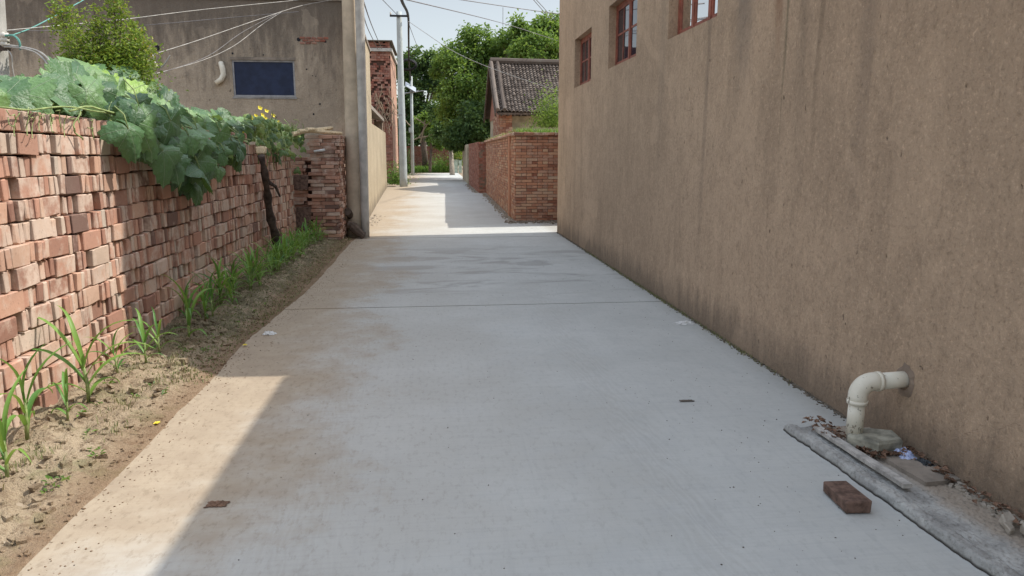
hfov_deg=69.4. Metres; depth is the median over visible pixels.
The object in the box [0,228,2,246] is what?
brick
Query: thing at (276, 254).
maize seedling
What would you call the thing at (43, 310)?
brick
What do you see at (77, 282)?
brick
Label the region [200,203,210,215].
brick
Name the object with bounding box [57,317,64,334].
brick
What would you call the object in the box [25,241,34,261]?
brick
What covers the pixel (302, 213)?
clay slab
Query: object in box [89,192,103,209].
brick
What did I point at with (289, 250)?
maize seedling
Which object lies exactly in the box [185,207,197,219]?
brick
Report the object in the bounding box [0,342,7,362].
brick
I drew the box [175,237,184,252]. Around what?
brick
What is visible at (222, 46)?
overhead wire
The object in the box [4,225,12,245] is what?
brick
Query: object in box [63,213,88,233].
brick
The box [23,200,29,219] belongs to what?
brick
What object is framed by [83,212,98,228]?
brick
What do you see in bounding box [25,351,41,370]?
brick
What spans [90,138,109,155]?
brick
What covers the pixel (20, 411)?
brick
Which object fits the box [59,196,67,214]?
brick
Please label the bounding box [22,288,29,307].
brick
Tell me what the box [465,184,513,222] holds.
wall foot debris
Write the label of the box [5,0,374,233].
grey house
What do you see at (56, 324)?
brick
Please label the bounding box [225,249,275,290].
maize seedling
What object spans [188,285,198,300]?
brick
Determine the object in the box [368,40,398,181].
red brick house
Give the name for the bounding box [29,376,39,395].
brick
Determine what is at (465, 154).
beige wall
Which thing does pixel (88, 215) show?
brick
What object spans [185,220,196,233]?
brick
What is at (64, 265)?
brick
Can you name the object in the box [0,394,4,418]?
brick
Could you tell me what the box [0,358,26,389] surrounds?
brick
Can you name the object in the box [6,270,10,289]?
brick
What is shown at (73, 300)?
brick
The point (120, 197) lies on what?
brick
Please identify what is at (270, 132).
flowering vine
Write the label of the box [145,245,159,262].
brick
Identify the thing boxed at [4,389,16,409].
brick
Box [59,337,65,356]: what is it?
brick
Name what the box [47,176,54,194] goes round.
brick
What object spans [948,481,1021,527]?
wall foot rubble
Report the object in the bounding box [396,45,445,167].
broadleaf tree
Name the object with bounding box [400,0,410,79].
power cable
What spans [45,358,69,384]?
brick
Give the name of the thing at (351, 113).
utility pole
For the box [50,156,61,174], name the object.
brick
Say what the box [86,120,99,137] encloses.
brick
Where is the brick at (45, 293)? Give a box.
[41,282,48,301]
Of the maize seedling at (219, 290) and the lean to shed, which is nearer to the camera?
the maize seedling at (219, 290)
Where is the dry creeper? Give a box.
[372,85,397,133]
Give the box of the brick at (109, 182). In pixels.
[97,173,116,191]
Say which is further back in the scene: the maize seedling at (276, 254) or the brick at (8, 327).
the maize seedling at (276, 254)
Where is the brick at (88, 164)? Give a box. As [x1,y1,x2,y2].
[86,156,89,172]
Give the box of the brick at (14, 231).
[2,224,20,244]
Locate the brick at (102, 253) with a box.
[93,245,109,265]
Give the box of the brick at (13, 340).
[11,338,15,355]
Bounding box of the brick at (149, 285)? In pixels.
[144,278,155,295]
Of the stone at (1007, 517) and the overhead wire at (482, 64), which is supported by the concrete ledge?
the stone at (1007, 517)
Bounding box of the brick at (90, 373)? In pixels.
[78,362,93,377]
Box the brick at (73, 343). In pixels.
[65,333,76,349]
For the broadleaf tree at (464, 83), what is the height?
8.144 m
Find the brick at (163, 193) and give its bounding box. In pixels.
[156,185,171,199]
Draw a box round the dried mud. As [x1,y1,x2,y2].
[203,500,229,507]
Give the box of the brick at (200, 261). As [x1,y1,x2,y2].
[194,255,204,269]
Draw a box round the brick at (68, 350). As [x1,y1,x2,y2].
[65,335,71,354]
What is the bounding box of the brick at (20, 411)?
[17,407,23,420]
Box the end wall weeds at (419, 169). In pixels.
[407,165,449,172]
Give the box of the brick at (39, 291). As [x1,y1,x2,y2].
[35,282,43,302]
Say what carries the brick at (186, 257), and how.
on the stacked bricks at (238, 221)
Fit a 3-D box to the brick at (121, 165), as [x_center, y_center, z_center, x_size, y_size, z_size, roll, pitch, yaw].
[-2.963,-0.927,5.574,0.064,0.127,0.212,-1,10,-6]
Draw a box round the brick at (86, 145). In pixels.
[83,137,89,154]
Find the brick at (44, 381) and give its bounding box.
[39,369,47,391]
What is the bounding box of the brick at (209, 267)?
[202,264,213,276]
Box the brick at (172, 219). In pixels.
[166,212,177,226]
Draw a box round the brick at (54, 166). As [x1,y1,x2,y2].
[50,157,58,174]
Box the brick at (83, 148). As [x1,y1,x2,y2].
[81,138,84,154]
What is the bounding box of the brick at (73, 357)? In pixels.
[63,353,75,366]
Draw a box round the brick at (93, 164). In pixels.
[89,156,98,172]
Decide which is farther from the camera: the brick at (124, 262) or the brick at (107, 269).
the brick at (124, 262)
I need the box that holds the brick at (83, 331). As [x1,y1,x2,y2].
[71,325,89,348]
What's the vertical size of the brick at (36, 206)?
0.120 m
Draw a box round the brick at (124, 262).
[114,254,129,272]
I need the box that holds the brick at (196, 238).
[189,231,201,245]
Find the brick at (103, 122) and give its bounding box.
[98,120,107,137]
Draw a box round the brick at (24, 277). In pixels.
[10,262,39,289]
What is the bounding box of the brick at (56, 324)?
[51,320,59,339]
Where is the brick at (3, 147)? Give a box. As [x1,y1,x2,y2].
[0,133,6,153]
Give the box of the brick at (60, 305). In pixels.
[48,298,61,317]
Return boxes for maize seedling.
[0,340,75,440]
[0,368,31,477]
[31,305,152,402]
[48,368,86,420]
[83,327,135,372]
[130,308,176,362]
[133,308,188,352]
[162,274,216,336]
[166,274,200,316]
[182,270,237,315]
[186,275,224,310]
[196,282,210,318]
[199,257,241,302]
[199,278,228,310]
[208,266,247,299]
[210,272,234,302]
[211,250,249,286]
[219,270,242,303]
[220,258,247,282]
[221,260,255,293]
[224,244,279,288]
[224,266,254,295]
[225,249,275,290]
[228,246,283,281]
[242,252,282,286]
[244,254,251,282]
[245,248,264,276]
[250,237,285,270]
[261,251,279,271]
[262,239,300,270]
[262,242,290,270]
[263,250,286,275]
[265,235,283,267]
[273,240,290,270]
[276,231,305,260]
[280,231,299,264]
[280,239,300,262]
[292,231,308,255]
[299,225,315,244]
[302,218,316,238]
[303,225,325,242]
[311,219,323,240]
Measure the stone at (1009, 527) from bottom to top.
0.047 m
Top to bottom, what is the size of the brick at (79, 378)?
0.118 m
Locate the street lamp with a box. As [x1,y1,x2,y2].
[404,76,424,175]
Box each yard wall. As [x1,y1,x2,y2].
[372,124,386,206]
[484,132,557,220]
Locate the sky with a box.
[364,0,559,145]
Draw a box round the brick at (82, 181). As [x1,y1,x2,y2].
[69,175,84,192]
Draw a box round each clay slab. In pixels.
[293,175,307,188]
[296,207,311,230]
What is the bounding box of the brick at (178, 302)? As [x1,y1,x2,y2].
[168,293,182,310]
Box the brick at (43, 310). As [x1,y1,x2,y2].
[25,301,52,327]
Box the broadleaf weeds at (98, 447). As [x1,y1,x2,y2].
[0,302,266,493]
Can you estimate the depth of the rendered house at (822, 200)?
4.54 m
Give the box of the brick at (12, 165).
[6,156,17,177]
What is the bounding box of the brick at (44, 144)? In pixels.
[42,135,46,153]
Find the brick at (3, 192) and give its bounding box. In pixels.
[0,179,8,200]
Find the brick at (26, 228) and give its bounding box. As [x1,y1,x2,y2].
[16,222,29,241]
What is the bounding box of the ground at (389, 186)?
[387,157,486,187]
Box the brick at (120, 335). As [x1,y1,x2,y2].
[106,327,125,348]
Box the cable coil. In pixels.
[403,59,416,70]
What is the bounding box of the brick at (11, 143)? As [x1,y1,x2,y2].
[5,133,16,154]
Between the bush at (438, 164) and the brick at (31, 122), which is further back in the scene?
the bush at (438, 164)
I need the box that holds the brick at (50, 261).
[45,258,54,275]
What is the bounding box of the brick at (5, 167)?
[2,156,9,177]
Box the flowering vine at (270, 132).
[240,106,305,174]
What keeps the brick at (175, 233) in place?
on the brick at (180, 244)
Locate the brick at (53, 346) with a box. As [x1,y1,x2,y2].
[36,339,60,367]
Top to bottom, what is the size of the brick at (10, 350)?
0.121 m
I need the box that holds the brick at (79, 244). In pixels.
[74,233,80,250]
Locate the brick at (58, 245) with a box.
[43,235,68,258]
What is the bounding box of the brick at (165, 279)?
[161,271,169,285]
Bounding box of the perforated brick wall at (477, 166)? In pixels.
[468,142,485,192]
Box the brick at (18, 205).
[12,200,24,220]
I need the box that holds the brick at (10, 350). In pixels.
[5,339,14,360]
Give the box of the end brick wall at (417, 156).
[398,146,448,166]
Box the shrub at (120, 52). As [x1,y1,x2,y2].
[33,0,188,119]
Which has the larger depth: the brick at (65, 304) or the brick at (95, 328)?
the brick at (95, 328)
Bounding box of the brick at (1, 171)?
[0,156,3,177]
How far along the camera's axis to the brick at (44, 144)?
4.48 m
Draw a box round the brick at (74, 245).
[71,235,76,251]
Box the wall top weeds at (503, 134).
[487,130,519,139]
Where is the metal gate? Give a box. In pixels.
[454,160,461,172]
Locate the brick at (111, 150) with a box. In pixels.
[110,144,113,154]
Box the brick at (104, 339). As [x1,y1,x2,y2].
[99,336,109,353]
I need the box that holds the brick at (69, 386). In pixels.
[68,377,70,391]
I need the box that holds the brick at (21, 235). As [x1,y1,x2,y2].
[9,223,24,242]
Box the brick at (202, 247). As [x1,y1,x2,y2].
[199,242,205,255]
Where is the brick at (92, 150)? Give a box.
[89,137,95,154]
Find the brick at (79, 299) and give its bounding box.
[73,290,82,307]
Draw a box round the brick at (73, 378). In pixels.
[68,373,77,387]
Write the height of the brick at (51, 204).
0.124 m
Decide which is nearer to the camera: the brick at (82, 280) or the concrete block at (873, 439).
the concrete block at (873, 439)
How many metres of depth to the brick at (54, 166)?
4.64 m
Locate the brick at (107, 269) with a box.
[104,262,109,278]
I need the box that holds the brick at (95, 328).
[90,322,99,338]
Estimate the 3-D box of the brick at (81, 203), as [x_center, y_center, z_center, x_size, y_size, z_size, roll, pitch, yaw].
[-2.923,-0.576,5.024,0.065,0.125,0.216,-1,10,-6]
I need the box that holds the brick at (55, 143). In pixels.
[49,135,60,153]
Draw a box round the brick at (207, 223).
[201,216,210,228]
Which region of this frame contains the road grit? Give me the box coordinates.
[73,244,903,568]
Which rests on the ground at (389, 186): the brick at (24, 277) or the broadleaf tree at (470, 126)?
the broadleaf tree at (470, 126)
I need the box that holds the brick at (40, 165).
[21,155,51,175]
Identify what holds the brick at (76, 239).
on the brick at (78, 260)
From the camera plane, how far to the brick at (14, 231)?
4.19 m
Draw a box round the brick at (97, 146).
[94,138,100,154]
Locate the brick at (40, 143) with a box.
[33,134,42,153]
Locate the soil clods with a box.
[0,236,349,575]
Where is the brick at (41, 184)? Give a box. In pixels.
[37,177,44,195]
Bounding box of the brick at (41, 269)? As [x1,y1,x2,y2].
[38,260,44,279]
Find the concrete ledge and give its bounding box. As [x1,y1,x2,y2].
[783,424,1023,575]
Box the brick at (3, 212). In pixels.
[0,202,6,224]
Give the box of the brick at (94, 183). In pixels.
[91,175,97,191]
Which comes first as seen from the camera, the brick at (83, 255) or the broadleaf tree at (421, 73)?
the brick at (83, 255)
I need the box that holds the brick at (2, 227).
[0,225,6,246]
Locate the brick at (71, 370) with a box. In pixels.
[56,356,73,373]
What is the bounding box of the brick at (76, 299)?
[71,292,77,308]
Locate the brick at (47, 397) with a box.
[33,386,57,406]
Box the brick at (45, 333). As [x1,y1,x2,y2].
[42,324,48,344]
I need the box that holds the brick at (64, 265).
[49,254,75,277]
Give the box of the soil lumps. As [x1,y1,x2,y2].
[0,313,257,546]
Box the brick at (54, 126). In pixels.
[52,114,56,132]
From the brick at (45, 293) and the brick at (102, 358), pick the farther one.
the brick at (102, 358)
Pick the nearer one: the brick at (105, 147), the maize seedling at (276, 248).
the brick at (105, 147)
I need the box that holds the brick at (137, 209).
[128,202,144,218]
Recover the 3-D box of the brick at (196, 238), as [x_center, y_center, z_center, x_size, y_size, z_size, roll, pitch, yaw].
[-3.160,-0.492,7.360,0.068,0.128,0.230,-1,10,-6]
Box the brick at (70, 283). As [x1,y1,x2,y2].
[67,274,73,292]
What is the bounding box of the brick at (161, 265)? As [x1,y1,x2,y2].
[152,258,168,275]
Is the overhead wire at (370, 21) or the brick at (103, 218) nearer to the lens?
the brick at (103, 218)
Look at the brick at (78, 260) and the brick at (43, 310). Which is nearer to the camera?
the brick at (43, 310)
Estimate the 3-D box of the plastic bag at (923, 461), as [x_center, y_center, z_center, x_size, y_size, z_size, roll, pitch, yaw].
[2.028,0.857,3.633,0.077,0.039,0.143,-1,10,-6]
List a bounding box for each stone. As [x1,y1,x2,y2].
[999,511,1015,528]
[1004,521,1014,535]
[1020,520,1023,534]
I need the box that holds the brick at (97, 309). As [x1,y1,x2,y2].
[91,301,102,319]
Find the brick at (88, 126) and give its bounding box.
[86,118,90,135]
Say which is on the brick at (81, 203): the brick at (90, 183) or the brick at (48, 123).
the brick at (90, 183)
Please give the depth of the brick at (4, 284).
4.06 m
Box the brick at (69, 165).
[65,157,71,173]
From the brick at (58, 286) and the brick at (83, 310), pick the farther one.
the brick at (83, 310)
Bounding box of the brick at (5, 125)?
[0,108,20,130]
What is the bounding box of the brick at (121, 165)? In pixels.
[110,156,128,173]
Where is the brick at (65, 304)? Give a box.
[55,297,69,314]
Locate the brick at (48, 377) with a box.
[42,368,50,384]
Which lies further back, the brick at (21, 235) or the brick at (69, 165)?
the brick at (69, 165)
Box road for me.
[3,173,988,575]
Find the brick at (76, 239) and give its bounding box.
[64,234,77,250]
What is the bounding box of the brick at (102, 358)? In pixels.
[99,355,104,366]
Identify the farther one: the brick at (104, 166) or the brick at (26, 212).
the brick at (104, 166)
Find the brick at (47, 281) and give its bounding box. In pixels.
[40,280,49,298]
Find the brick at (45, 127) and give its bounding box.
[42,114,47,131]
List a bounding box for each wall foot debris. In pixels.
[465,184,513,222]
[556,232,846,420]
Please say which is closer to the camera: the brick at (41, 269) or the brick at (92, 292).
the brick at (41, 269)
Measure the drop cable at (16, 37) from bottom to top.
0.142 m
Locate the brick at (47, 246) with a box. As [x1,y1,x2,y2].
[30,239,49,257]
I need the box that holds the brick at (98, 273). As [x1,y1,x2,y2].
[86,264,106,285]
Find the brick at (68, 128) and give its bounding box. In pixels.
[53,115,79,135]
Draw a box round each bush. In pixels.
[386,160,418,184]
[399,131,416,173]
[415,150,449,171]
[447,151,462,165]
[521,69,558,127]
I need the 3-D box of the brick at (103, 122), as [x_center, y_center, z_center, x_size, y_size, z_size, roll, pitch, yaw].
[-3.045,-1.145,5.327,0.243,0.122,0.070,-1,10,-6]
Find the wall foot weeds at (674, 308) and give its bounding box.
[582,248,790,385]
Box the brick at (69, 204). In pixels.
[65,196,72,213]
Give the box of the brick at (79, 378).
[74,371,83,382]
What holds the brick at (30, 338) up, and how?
on the brick at (25, 359)
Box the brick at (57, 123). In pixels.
[55,115,60,132]
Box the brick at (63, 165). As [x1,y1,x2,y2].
[60,156,66,173]
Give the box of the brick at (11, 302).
[0,290,24,318]
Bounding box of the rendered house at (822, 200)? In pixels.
[557,0,1023,519]
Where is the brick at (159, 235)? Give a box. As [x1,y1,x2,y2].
[153,229,162,244]
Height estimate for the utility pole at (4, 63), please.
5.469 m
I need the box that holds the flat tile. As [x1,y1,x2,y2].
[879,450,960,485]
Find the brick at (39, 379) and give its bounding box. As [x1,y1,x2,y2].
[32,372,41,388]
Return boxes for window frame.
[230,57,296,98]
[580,32,591,84]
[615,0,637,65]
[677,0,717,34]
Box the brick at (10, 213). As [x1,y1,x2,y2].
[6,202,15,221]
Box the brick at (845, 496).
[823,481,871,512]
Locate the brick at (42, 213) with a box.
[27,198,44,217]
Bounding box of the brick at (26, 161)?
[22,157,29,176]
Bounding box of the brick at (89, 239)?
[78,229,100,250]
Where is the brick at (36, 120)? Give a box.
[33,112,40,132]
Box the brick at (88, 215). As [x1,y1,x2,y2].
[87,213,90,230]
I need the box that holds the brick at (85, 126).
[80,118,88,135]
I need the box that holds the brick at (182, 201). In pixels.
[177,195,186,209]
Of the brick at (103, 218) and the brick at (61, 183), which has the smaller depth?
the brick at (61, 183)
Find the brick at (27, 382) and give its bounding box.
[10,378,33,407]
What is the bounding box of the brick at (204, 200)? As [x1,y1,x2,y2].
[201,193,206,203]
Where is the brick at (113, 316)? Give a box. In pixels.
[100,309,123,331]
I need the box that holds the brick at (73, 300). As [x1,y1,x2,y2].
[61,293,75,311]
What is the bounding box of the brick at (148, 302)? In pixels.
[141,294,154,311]
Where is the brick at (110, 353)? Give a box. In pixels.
[105,346,120,360]
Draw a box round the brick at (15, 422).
[11,410,19,427]
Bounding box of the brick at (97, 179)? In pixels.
[88,175,98,191]
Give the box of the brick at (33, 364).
[19,353,35,373]
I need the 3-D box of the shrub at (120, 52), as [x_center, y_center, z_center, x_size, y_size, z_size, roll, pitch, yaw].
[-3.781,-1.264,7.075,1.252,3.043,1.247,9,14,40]
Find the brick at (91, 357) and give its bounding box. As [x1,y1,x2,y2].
[75,343,96,366]
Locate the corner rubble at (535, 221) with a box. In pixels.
[505,220,556,223]
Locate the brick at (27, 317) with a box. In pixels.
[24,309,30,327]
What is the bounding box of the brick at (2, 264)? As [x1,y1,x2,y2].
[0,250,5,271]
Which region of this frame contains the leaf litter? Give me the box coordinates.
[802,415,1023,524]
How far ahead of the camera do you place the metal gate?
57.05 m
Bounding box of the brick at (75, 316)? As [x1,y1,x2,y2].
[62,309,82,333]
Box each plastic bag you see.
[894,447,916,459]
[914,458,934,466]
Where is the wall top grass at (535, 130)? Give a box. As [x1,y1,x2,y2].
[510,127,557,132]
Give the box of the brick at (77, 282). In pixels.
[70,272,81,290]
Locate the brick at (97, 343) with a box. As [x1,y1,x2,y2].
[89,341,101,357]
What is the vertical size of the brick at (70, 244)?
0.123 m
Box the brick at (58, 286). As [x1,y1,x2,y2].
[44,275,67,298]
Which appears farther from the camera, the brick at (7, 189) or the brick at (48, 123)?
the brick at (48, 123)
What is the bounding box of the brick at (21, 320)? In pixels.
[11,311,27,331]
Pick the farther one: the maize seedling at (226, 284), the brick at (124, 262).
the maize seedling at (226, 284)
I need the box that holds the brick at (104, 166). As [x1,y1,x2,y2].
[101,156,106,171]
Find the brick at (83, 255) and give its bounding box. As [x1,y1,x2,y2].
[80,251,86,268]
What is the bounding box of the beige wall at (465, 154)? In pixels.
[462,144,468,183]
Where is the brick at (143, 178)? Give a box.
[131,170,148,185]
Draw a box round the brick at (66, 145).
[54,135,74,154]
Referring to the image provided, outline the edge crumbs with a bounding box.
[21,241,368,574]
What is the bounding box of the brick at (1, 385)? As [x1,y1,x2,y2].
[0,372,3,392]
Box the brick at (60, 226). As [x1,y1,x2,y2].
[53,216,65,234]
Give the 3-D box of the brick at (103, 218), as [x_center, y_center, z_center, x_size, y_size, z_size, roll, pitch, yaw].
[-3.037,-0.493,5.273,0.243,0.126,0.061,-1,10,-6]
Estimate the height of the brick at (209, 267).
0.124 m
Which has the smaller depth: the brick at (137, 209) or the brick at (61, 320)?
the brick at (61, 320)
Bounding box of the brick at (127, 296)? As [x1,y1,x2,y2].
[121,287,132,305]
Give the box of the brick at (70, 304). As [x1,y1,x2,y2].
[58,296,72,312]
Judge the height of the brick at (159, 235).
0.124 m
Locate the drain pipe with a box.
[845,362,914,434]
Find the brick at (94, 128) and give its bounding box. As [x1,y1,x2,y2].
[89,119,96,135]
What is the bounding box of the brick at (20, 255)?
[0,243,29,269]
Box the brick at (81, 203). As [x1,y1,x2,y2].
[69,194,93,212]
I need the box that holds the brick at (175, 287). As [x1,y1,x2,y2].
[167,279,181,295]
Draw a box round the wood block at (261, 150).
[255,146,266,153]
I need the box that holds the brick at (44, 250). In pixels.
[42,241,46,258]
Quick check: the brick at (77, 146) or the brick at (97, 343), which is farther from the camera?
the brick at (97, 343)
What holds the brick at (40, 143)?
on the brick at (40, 165)
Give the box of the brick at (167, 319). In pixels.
[161,313,172,327]
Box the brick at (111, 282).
[106,279,113,296]
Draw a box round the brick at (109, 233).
[103,226,110,242]
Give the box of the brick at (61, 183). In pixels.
[48,175,65,193]
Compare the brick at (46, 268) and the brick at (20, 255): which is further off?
the brick at (46, 268)
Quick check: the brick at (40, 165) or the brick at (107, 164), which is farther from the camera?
the brick at (107, 164)
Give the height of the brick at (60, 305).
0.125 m
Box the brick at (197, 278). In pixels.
[193,269,202,284]
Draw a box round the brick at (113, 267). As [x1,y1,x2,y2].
[109,260,116,276]
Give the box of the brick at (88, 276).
[82,269,90,285]
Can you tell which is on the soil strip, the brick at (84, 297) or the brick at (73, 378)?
the brick at (73, 378)
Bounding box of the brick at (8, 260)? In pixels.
[0,249,12,268]
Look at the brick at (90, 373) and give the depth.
5.04 m
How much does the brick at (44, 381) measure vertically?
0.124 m
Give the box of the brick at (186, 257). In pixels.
[180,249,191,263]
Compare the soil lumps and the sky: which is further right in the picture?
the sky
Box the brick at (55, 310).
[47,300,59,319]
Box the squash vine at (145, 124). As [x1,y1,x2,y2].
[0,55,256,205]
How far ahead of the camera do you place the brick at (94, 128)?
5.15 m
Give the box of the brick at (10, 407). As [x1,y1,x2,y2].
[3,392,11,415]
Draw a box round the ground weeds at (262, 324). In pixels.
[95,234,350,383]
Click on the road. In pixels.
(529, 461)
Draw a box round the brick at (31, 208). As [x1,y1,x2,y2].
[19,199,34,218]
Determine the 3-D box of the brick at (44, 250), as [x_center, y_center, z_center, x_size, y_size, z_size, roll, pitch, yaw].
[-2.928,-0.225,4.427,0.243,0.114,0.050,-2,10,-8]
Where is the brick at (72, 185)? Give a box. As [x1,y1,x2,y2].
[58,176,80,195]
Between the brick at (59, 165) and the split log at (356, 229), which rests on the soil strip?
the split log at (356, 229)
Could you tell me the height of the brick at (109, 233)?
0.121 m
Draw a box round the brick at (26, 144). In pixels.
[12,133,38,154]
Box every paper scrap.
[262,331,276,334]
[675,320,694,324]
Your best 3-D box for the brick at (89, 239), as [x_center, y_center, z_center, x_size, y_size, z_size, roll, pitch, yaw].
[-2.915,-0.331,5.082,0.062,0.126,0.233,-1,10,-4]
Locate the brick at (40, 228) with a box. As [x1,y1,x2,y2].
[22,217,52,240]
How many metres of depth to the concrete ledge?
3.18 m
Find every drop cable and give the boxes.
[3,44,48,59]
[4,34,21,49]
[4,46,47,63]
[7,50,14,76]
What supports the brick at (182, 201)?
on the stacked bricks at (238, 221)
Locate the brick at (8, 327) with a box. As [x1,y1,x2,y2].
[0,316,17,343]
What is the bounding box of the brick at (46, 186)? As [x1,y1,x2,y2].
[35,176,49,194]
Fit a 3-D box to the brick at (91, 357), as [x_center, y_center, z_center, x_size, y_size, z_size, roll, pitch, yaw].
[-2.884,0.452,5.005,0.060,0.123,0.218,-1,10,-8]
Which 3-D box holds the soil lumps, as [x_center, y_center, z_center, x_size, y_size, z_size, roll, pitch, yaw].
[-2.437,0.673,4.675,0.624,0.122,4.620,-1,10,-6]
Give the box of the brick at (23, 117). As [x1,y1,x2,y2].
[11,111,30,131]
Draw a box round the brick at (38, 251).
[27,241,42,260]
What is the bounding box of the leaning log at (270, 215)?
[257,154,281,252]
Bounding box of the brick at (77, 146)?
[73,137,81,154]
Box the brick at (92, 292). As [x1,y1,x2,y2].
[83,284,99,305]
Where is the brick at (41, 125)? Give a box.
[30,112,42,132]
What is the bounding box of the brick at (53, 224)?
[47,218,56,237]
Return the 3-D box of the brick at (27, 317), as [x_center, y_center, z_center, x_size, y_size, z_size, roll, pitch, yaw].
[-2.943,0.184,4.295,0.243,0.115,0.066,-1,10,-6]
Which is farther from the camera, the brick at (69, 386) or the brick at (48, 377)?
the brick at (69, 386)
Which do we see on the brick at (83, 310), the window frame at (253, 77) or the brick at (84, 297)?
the brick at (84, 297)
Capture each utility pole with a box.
[0,0,12,75]
[342,0,360,237]
[355,0,369,237]
[390,11,407,186]
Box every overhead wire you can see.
[6,0,296,30]
[12,11,298,30]
[13,0,83,34]
[153,0,330,54]
[153,12,280,74]
[164,13,277,71]
[364,2,381,48]
[407,0,557,40]
[408,21,557,90]
[463,0,558,13]
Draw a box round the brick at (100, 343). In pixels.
[90,338,101,351]
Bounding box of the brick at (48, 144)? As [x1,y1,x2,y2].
[46,135,50,153]
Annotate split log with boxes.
[344,208,352,218]
[347,220,365,238]
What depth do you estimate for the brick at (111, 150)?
5.47 m
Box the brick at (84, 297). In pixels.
[82,289,87,306]
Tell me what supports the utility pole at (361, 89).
on the ground at (389, 186)
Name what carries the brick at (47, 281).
on the brick at (43, 310)
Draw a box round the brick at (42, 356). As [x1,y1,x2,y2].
[29,348,44,366]
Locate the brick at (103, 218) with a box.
[93,210,105,227]
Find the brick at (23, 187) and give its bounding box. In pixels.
[8,177,39,198]
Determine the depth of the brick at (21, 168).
4.26 m
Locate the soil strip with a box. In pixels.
[0,233,355,575]
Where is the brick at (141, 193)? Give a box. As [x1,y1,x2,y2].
[138,186,145,200]
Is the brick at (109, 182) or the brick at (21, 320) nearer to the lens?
the brick at (21, 320)
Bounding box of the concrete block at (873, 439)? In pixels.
[846,428,902,457]
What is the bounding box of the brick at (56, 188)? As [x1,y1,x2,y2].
[50,176,58,194]
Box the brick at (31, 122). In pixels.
[24,111,35,131]
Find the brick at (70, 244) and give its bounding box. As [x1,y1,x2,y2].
[66,235,72,254]
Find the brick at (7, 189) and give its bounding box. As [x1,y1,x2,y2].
[5,179,9,198]
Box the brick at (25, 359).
[14,356,31,377]
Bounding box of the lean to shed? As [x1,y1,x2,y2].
[371,105,383,130]
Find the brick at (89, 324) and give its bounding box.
[88,323,92,339]
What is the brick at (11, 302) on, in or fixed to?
on the brick at (8, 327)
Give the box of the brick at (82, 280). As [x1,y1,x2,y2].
[80,272,84,288]
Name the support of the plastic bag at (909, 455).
on the flat tile
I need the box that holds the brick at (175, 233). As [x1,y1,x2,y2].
[169,226,179,240]
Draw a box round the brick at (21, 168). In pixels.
[17,157,25,176]
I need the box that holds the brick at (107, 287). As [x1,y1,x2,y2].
[103,281,109,297]
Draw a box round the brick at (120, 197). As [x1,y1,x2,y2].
[112,190,127,206]
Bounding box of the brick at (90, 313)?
[87,305,92,321]
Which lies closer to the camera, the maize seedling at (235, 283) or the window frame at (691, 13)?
the window frame at (691, 13)
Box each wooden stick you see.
[291,126,332,136]
[297,129,342,134]
[305,128,329,131]
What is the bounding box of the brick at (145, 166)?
[141,162,152,169]
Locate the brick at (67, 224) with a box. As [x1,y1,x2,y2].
[63,216,70,233]
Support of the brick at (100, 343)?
on the brick
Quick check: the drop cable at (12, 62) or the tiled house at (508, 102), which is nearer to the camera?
the drop cable at (12, 62)
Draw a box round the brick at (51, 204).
[34,196,59,216]
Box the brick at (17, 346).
[14,336,19,356]
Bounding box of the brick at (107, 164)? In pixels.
[106,156,109,171]
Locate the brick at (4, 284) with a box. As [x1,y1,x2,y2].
[0,271,9,292]
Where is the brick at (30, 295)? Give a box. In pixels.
[27,286,33,307]
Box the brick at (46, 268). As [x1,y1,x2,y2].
[42,259,49,277]
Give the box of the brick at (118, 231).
[111,223,126,240]
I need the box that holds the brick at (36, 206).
[31,198,39,218]
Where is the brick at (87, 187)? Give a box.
[84,175,90,192]
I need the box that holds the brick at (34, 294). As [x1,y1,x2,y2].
[31,285,36,303]
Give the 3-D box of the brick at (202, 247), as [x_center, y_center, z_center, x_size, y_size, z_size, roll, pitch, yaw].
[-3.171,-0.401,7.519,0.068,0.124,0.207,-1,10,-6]
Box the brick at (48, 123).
[43,114,52,132]
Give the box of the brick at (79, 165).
[65,156,87,174]
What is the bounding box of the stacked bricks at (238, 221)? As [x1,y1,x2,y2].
[0,127,346,370]
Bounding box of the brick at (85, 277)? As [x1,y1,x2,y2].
[75,270,87,287]
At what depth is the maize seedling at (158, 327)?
5.59 m
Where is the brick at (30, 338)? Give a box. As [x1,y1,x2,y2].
[18,325,43,353]
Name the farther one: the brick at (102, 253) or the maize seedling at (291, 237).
the maize seedling at (291, 237)
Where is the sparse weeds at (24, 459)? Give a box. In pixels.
[0,349,198,489]
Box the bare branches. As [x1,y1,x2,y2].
[405,118,429,142]
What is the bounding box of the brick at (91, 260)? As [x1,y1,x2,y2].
[85,249,96,266]
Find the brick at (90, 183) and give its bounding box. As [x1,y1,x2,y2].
[89,176,92,191]
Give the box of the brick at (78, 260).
[73,251,82,269]
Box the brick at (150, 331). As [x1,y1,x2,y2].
[145,325,155,336]
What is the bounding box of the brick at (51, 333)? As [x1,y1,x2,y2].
[45,322,54,340]
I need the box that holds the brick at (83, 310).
[76,307,87,325]
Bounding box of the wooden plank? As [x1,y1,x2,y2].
[813,426,911,488]
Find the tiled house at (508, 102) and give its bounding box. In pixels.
[483,58,558,137]
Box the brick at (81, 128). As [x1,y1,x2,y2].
[78,117,83,134]
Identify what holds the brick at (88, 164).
on the brick at (94, 183)
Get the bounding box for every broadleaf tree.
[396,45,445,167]
[397,93,486,156]
[413,111,443,171]
[425,99,458,174]
[427,20,498,127]
[437,96,489,153]
[483,8,559,70]
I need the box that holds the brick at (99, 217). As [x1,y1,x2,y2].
[89,211,102,227]
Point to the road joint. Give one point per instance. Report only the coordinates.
(328, 308)

